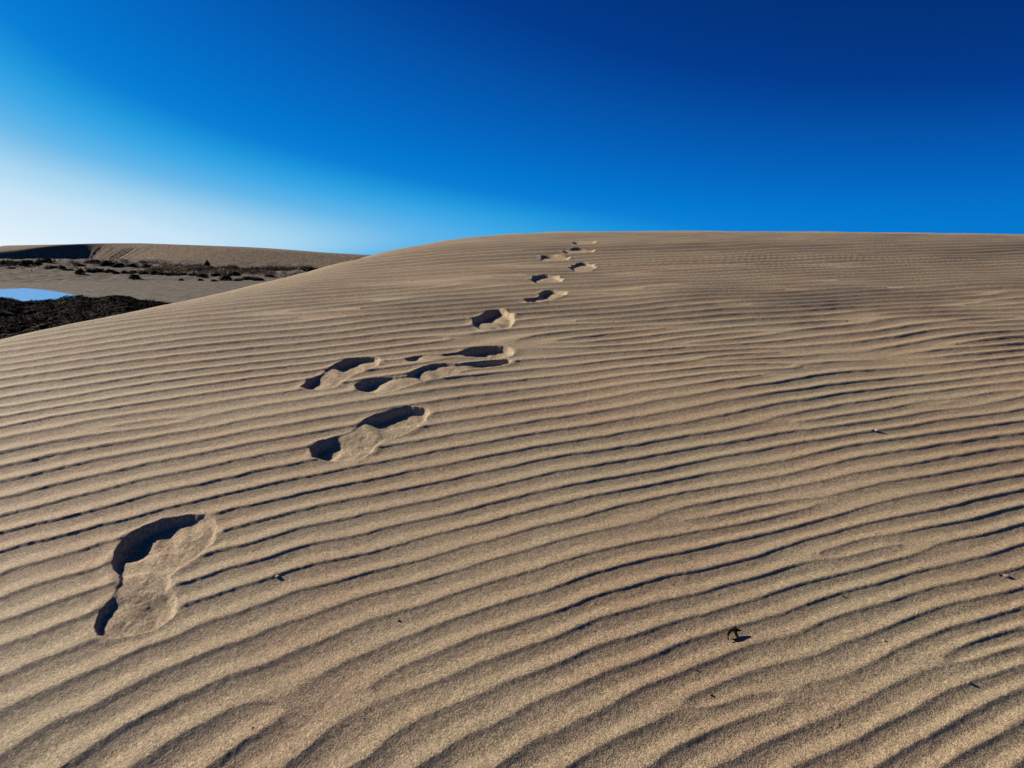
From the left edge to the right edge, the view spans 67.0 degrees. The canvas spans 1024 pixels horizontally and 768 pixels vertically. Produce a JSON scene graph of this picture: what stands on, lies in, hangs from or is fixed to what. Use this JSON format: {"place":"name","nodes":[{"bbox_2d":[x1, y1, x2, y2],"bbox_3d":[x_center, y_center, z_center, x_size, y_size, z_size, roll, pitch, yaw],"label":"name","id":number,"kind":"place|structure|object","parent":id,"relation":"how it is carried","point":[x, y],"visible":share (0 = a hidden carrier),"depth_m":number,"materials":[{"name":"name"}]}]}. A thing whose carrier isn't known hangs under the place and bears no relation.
{"place":"outdoors","nodes":[
{"label":"outdoors","id":0,"kind":"place"},
{"bbox_2d":[0,288,71,302],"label":"water","id":1,"kind":"structure","parent":0,"point":[23,294],"depth_m":88.17,"materials":[{"name":"blue liquid"}]},
{"bbox_2d":[0,258,331,303],"bbox_3d":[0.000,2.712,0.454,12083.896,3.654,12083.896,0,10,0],"label":"ground","id":2,"kind":"structure","parent":0,"point":[165,288],"depth_m":131.37,"materials":[{"name":"beige sand"}]},
{"bbox_2d":[0,259,11,264],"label":"shrub","id":3,"kind":"object","parent":2,"relation":"on","point":[7,262],"visible":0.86,"depth_m":176.77,"materials":[{"name":"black plant"}]},
{"bbox_2d":[18,260,30,265],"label":"shrub","id":4,"kind":"object","parent":2,"relation":"on","point":[22,263],"visible":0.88,"depth_m":173.70,"materials":[{"name":"black plant"}]},
{"bbox_2d":[31,259,42,265],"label":"shrub","id":5,"kind":"object","parent":2,"relation":"on","point":[38,261],"visible":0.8,"depth_m":176.31,"materials":[{"name":"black plant"}]},
{"bbox_2d":[40,257,53,262],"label":"shrub","id":6,"kind":"object","parent":2,"relation":"on","point":[47,260],"visible":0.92,"depth_m":185.95,"materials":[{"name":"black plant"}]},
{"bbox_2d":[44,265,58,268],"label":"shrub","id":7,"kind":"object","parent":2,"relation":"on","point":[50,267],"visible":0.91,"depth_m":167.18,"materials":[{"name":"black plant"}]},
{"bbox_2d":[75,268,85,273],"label":"shrub","id":8,"kind":"object","parent":2,"relation":"on","point":[80,271],"visible":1,"depth_m":147.38,"materials":[{"name":"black plant"}]},
{"bbox_2d":[0,295,171,338],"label":"brush heap","id":9,"kind":"object","parent":2,"relation":"on","point":[17,317],"visible":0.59,"depth_m":50.61,"materials":[{"name":"brown plant"}]},
{"bbox_2d":[83,259,100,263],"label":"shrub","id":10,"kind":"object","parent":2,"relation":"on","point":[91,261],"visible":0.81,"depth_m":187.32,"materials":[{"name":"black plant"}]},
{"bbox_2d":[89,268,103,271],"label":"shrub","id":11,"kind":"object","parent":2,"relation":"on","point":[96,270],"visible":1,"depth_m":156.66,"materials":[{"name":"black plant"}]},
{"bbox_2d":[99,260,115,265],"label":"shrub","id":12,"kind":"object","parent":2,"relation":"on","point":[104,263],"visible":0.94,"depth_m":178.10,"materials":[{"name":"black plant"}]},
{"bbox_2d":[111,262,126,267],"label":"shrub","id":13,"kind":"object","parent":2,"relation":"on","point":[119,265],"visible":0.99,"depth_m":173.68,"materials":[{"name":"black plant"}]},
{"bbox_2d":[125,263,139,266],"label":"shrub","id":14,"kind":"object","parent":2,"relation":"on","point":[133,265],"visible":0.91,"depth_m":174.81,"materials":[{"name":"black plant"}]},
{"bbox_2d":[128,274,139,278],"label":"shrub","id":15,"kind":"object","parent":2,"relation":"on","point":[132,276],"visible":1,"depth_m":135.85,"materials":[{"name":"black plant"}]},
{"bbox_2d":[137,270,148,274],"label":"shrub","id":16,"kind":"object","parent":2,"relation":"on","point":[142,272],"visible":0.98,"depth_m":154.80,"materials":[{"name":"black plant"}]},
{"bbox_2d":[140,263,153,267],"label":"shrub","id":17,"kind":"object","parent":2,"relation":"on","point":[146,265],"visible":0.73,"depth_m":175.87,"materials":[{"name":"black plant"}]},
{"bbox_2d":[0,257,312,276],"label":"dry scrub","id":18,"kind":"object","parent":2,"relation":"on","point":[206,268],"visible":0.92,"depth_m":170.71,"materials":[{"name":"brown plant"}]},
{"bbox_2d":[162,272,180,275],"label":"shrub","id":19,"kind":"object","parent":2,"relation":"on","point":[171,273],"visible":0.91,"depth_m":153.40,"materials":[{"name":"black plant"}]},
{"bbox_2d":[195,273,208,276],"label":"shrub","id":20,"kind":"object","parent":2,"relation":"on","point":[202,275],"visible":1,"depth_m":146.73,"materials":[{"name":"black plant"}]},
{"bbox_2d":[210,272,221,275],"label":"shrub","id":21,"kind":"object","parent":2,"relation":"on","point":[215,274],"visible":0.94,"depth_m":154.35,"materials":[{"name":"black plant"}]},
{"bbox_2d":[219,274,232,280],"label":"shrub","id":22,"kind":"object","parent":2,"relation":"on","point":[224,277],"visible":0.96,"depth_m":135.44,"materials":[{"name":"black plant"}]},
{"bbox_2d":[228,271,240,275],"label":"shrub","id":23,"kind":"object","parent":2,"relation":"on","point":[231,273],"visible":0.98,"depth_m":150.93,"materials":[{"name":"black plant"}]},
{"bbox_2d":[241,276,253,279],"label":"shrub","id":24,"kind":"object","parent":2,"relation":"on","point":[247,278],"visible":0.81,"depth_m":138.61,"materials":[{"name":"black plant"}]},
{"bbox_2d":[251,277,264,280],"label":"shrub","id":25,"kind":"object","parent":2,"relation":"on","point":[257,279],"visible":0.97,"depth_m":134.52,"materials":[{"name":"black plant"}]},
{"bbox_2d":[301,267,317,271],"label":"shrub","id":26,"kind":"object","parent":2,"relation":"on","point":[309,269],"visible":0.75,"depth_m":174.36,"materials":[{"name":"black plant"}]},
{"bbox_2d":[0,243,369,264],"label":"hills","id":27,"kind":"structure","parent":0,"point":[177,252],"depth_m":223.94,"materials":[{"name":"beige sand"}]},
{"bbox_2d":[0,231,1023,767],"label":"sand dune","id":28,"kind":"structure","parent":0,"point":[616,499],"depth_m":1.74,"materials":[{"name":"beige sand"}]},
{"bbox_2d":[91,513,219,640],"bbox_3d":[-0.690,0.366,1.528,0.208,0.087,0.426,-3,10,-19],"label":"footprint","id":29,"kind":"object","parent":28,"relation":"on","point":[147,561],"visible":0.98,"depth_m":1.53},
{"bbox_2d":[299,356,380,390],"bbox_3d":[-0.604,-0.037,2.721,0.178,0.072,0.429,4,10,21],"label":"footprint","id":30,"kind":"object","parent":28,"relation":"on","point":[333,375],"visible":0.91,"depth_m":2.74},
{"bbox_2d":[307,405,430,462],"bbox_3d":[-0.384,0.139,2.173,0.183,0.085,0.448,5,11,29],"label":"footprint","id":31,"kind":"object","parent":28,"relation":"on","point":[363,438],"visible":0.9,"depth_m":2.15},
{"bbox_2d":[353,359,512,393],"bbox_3d":[-0.270,-0.030,2.700,0.614,0.074,0.184,-8,12,-39],"label":"footprint","id":32,"kind":"object","parent":28,"relation":"on","point":[377,385],"visible":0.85,"depth_m":2.68},
{"bbox_2d":[404,345,514,361],"bbox_3d":[-0.197,-0.113,2.940,0.423,0.044,0.191,-1,10,-8],"label":"footprint","id":33,"kind":"object","parent":28,"relation":"on","point":[498,351],"visible":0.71,"depth_m":2.99},
{"bbox_2d":[471,309,514,329],"bbox_3d":[-0.086,-0.291,3.526,0.200,0.073,0.458,0,10,0],"label":"footprint","id":34,"kind":"object","parent":28,"relation":"on","point":[494,319],"visible":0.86,"depth_m":3.59},
{"bbox_2d":[524,290,567,301],"bbox_3d":[0.193,-0.465,4.168,0.176,0.062,0.492,3,10,18],"label":"footprint","id":35,"kind":"object","parent":28,"relation":"on","point":[546,295],"visible":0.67,"depth_m":4.29},
{"bbox_2d":[530,274,563,282],"bbox_3d":[0.221,-0.663,4.922,0.212,0.058,0.465,0,10,0],"label":"footprint","id":36,"kind":"object","parent":28,"relation":"on","point":[542,278],"visible":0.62,"depth_m":5.03},
{"bbox_2d":[540,255,569,260],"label":"footprint","id":37,"kind":"object","parent":28,"relation":"on","point":[553,258],"visible":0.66,"depth_m":6.44},
{"bbox_2d":[564,247,594,253],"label":"footprint","id":38,"kind":"object","parent":28,"relation":"on","point":[578,250],"visible":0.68,"depth_m":7.12},
{"bbox_2d":[570,262,596,271],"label":"footprint","id":39,"kind":"object","parent":28,"relation":"on","point":[581,267],"visible":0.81,"depth_m":5.69},
{"bbox_2d":[573,241,595,244],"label":"footprint","id":40,"kind":"object","parent":28,"relation":"on","point":[584,242],"visible":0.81,"depth_m":8.45},
{"bbox_2d":[727,626,740,639],"bbox_3d":[0.384,0.432,1.337,0.035,0.014,0.020,-8,13,-41],"label":"plant fragment","id":41,"kind":"object","parent":28,"relation":"on","point":[735,629],"visible":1,"depth_m":1.34,"materials":[{"name":"brown plant"}]},
{"bbox_2d":[0,0,1023,254],"label":"sky","id":42,"kind":"structure","parent":0,"point":[362,127],"materials":[{"name":"blue"}]}
]}

